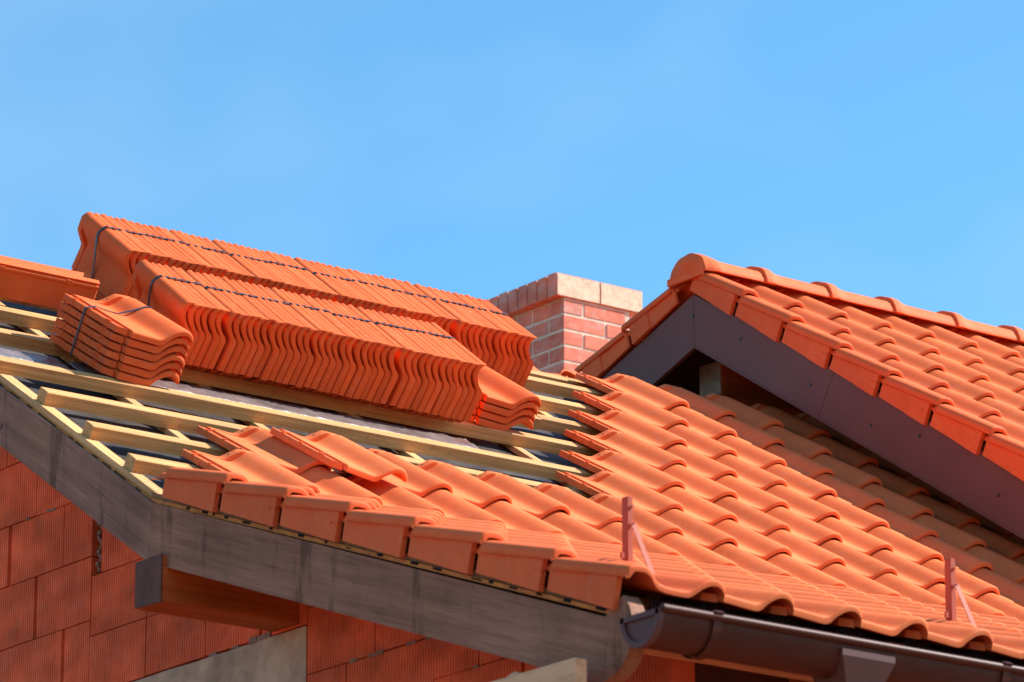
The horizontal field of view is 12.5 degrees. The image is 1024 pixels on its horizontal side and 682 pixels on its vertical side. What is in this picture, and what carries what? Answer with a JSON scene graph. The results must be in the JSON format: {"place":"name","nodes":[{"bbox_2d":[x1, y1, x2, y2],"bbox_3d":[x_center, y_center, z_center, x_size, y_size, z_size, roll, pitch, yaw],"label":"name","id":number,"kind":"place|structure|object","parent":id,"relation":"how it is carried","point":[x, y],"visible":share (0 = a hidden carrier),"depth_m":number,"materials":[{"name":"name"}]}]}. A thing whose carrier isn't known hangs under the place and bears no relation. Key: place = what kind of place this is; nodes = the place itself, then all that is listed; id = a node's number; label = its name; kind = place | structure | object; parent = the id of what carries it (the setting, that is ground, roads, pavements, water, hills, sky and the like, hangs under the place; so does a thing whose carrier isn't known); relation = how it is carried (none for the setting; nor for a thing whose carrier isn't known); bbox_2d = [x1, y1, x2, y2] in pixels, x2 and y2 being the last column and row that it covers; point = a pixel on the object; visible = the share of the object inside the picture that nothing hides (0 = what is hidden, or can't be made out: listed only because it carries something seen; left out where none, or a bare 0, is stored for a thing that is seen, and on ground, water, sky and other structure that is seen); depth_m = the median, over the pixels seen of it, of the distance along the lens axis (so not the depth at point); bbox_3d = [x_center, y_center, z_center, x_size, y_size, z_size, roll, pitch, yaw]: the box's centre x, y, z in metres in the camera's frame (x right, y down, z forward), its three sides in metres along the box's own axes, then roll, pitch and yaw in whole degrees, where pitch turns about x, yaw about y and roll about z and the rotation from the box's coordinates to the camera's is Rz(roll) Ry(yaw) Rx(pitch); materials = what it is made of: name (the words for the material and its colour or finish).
{"place":"outdoors","nodes":[
{"label":"outdoors","id":0,"kind":"place"},
{"bbox_2d":[0,0,1023,330],"label":"sky","id":1,"kind":"structure","parent":0,"point":[483,149],"materials":[{"name":"blue"}]},
{"bbox_2d":[492,657,586,681],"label":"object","id":2,"kind":"object","parent":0,"point":[572,669],"visible":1,"depth_m":12.21,"materials":[{"name":"grey concrete"}]},
{"label":"ground","id":3,"kind":"structure","parent":0,"visible":0},
{"bbox_2d":[0,297,1023,681],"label":"unfinished house","id":4,"kind":"structure","parent":3,"relation":"on","point":[620,529],"depth_m":14.86,"materials":[{"name":"orange tile"}]},
{"bbox_2d":[0,255,99,309],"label":"verge piece","id":5,"kind":"object","parent":4,"relation":"on","point":[35,283],"visible":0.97,"depth_m":16.23,"materials":[{"name":"ceramic"}]},
{"bbox_2d":[50,293,192,385],"bbox_3d":[-1.310,-0.011,15.643,0.299,0.391,0.453,12,-20,-35],"label":"tile bundle","id":6,"kind":"object","parent":4,"relation":"on","point":[127,339],"visible":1,"depth_m":15.54,"materials":[{"name":"ceramic"}]},
{"bbox_2d":[71,212,171,299],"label":"tile bundle","id":7,"kind":"object","parent":4,"relation":"on","point":[112,253],"visible":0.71,"depth_m":16.59,"materials":[{"name":"ceramic"}]},
{"bbox_2d":[128,221,213,273],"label":"tile bundle","id":8,"kind":"object","parent":4,"relation":"on","point":[184,256],"visible":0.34,"depth_m":16.67,"materials":[{"name":"ceramic"}]},
{"bbox_2d":[132,260,229,371],"bbox_3d":[-1.159,-0.091,16.040,0.223,0.413,0.469,12,-20,-35],"label":"tile bundle","id":9,"kind":"object","parent":4,"relation":"on","point":[186,301],"visible":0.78,"depth_m":15.92,"materials":[{"name":"ceramic"}]},
{"bbox_2d":[169,230,254,281],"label":"tile bundle","id":10,"kind":"object","parent":4,"relation":"on","point":[219,260],"visible":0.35,"depth_m":16.77,"materials":[{"name":"ceramic"}]},
{"bbox_2d":[185,270,274,379],"bbox_3d":[-1.009,-0.059,16.143,0.224,0.414,0.465,12,-20,-35],"label":"tile bundle","id":11,"kind":"object","parent":4,"relation":"on","point":[246,320],"visible":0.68,"depth_m":16.00,"materials":[{"name":"ceramic"}]},
{"bbox_2d":[0,347,478,448],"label":"roof underlay membrane","id":12,"kind":"object","parent":4,"relation":"on","point":[198,390],"visible":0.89,"depth_m":15.99,"materials":[{"name":"white plastic"}]},
{"bbox_2d":[212,239,297,291],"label":"tile bundle","id":13,"kind":"object","parent":4,"relation":"on","point":[263,271],"visible":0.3,"depth_m":16.87,"materials":[{"name":"ceramic"}]},
{"bbox_2d":[230,280,318,389],"bbox_3d":[-0.868,-0.028,16.240,0.224,0.413,0.463,12,-20,-35],"label":"tile bundle","id":14,"kind":"object","parent":4,"relation":"on","point":[290,331],"visible":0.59,"depth_m":16.10,"materials":[{"name":"ceramic"}]},
{"bbox_2d":[253,248,337,299],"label":"tile bundle","id":15,"kind":"object","parent":4,"relation":"on","point":[306,281],"visible":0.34,"depth_m":16.97,"materials":[{"name":"ceramic"}]},
{"bbox_2d":[270,287,359,397],"bbox_3d":[-0.726,0.001,16.343,0.224,0.413,0.468,12,-20,-35],"label":"tile bundle","id":16,"kind":"object","parent":4,"relation":"on","point":[332,341],"visible":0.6,"depth_m":16.20,"materials":[{"name":"ceramic"}]},
{"bbox_2d":[294,257,380,309],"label":"tile bundle","id":17,"kind":"object","parent":4,"relation":"on","point":[345,288],"visible":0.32,"depth_m":17.07,"materials":[{"name":"ceramic"}]},
{"bbox_2d":[270,427,406,481],"bbox_3d":[-0.559,0.363,14.991,0.276,0.076,0.415,16,6,-38],"label":"roof tile","id":18,"kind":"object","parent":4,"relation":"on","point":[339,452],"visible":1,"depth_m":14.95,"materials":[{"name":"orange ceramic"}]},
{"bbox_2d":[314,298,402,405],"bbox_3d":[-0.583,0.033,16.436,0.222,0.412,0.468,12,-20,-35],"label":"tile bundle","id":19,"kind":"object","parent":4,"relation":"on","point":[375,349],"visible":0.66,"depth_m":16.30,"materials":[{"name":"ceramic"}]},
{"bbox_2d":[334,266,419,318],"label":"tile bundle","id":20,"kind":"object","parent":4,"relation":"on","point":[389,300],"visible":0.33,"depth_m":17.18,"materials":[{"name":"ceramic"}]},
{"bbox_2d":[356,307,446,415],"bbox_3d":[-0.431,0.068,16.546,0.223,0.413,0.468,12,-20,-35],"label":"tile bundle","id":21,"kind":"object","parent":4,"relation":"on","point":[417,387],"visible":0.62,"depth_m":16.40,"materials":[{"name":"ceramic"}]},
{"bbox_2d":[372,275,457,333],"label":"tile bundle","id":22,"kind":"object","parent":4,"relation":"on","point":[429,309],"visible":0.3,"depth_m":17.27,"materials":[{"name":"ceramic"}]},
{"bbox_2d":[398,316,485,422],"bbox_3d":[-0.290,0.098,16.643,0.223,0.411,0.466,12,-20,-35],"label":"tile bundle","id":23,"kind":"object","parent":4,"relation":"on","point":[460,366],"visible":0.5,"depth_m":16.50,"materials":[{"name":"ceramic"}]},
{"bbox_2d":[413,284,499,368],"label":"tile bundle","id":24,"kind":"object","parent":4,"relation":"on","point":[471,330],"visible":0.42,"depth_m":17.32,"materials":[{"name":"ceramic"}]},
{"bbox_2d":[452,292,536,387],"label":"tile bundle","id":25,"kind":"object","parent":4,"relation":"on","point":[512,340],"visible":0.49,"depth_m":17.42,"materials":[{"name":"ceramic"}]},
{"bbox_2d":[470,413,532,430],"bbox_3d":[-0.145,0.234,16.948,0.276,0.076,0.415,12,11,-36],"label":"roof tile","id":26,"kind":"object","parent":4,"relation":"on","point":[492,424],"visible":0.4,"depth_m":16.79,"materials":[{"name":"ceramic"}]},
{"bbox_2d":[473,405,534,423],"bbox_3d":[-0.138,0.206,16.946,0.276,0.076,0.415,12,11,-36],"label":"roof tile","id":27,"kind":"object","parent":26,"relation":"on","point":[526,412],"visible":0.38,"depth_m":16.79,"materials":[{"name":"ceramic"}]},
{"bbox_2d":[476,399,537,416],"bbox_3d":[-0.128,0.180,16.936,0.276,0.075,0.415,12,11,-36],"label":"roof tile","id":28,"kind":"object","parent":27,"relation":"on","point":[503,411],"visible":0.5,"depth_m":16.78,"materials":[{"name":"ceramic"}]},
{"bbox_2d":[478,366,540,408],"bbox_3d":[-0.116,0.153,16.936,0.276,0.075,0.415,12,11,-36],"label":"roof tile","id":29,"kind":"object","parent":28,"relation":"on","point":[498,389],"visible":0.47,"depth_m":16.87,"materials":[{"name":"ceramic"}]},
{"bbox_2d":[487,253,1023,538],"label":"raised gable wing","id":30,"kind":"structure","parent":3,"relation":"on","point":[935,400],"depth_m":18.91,"materials":[{"name":"orange tile"}]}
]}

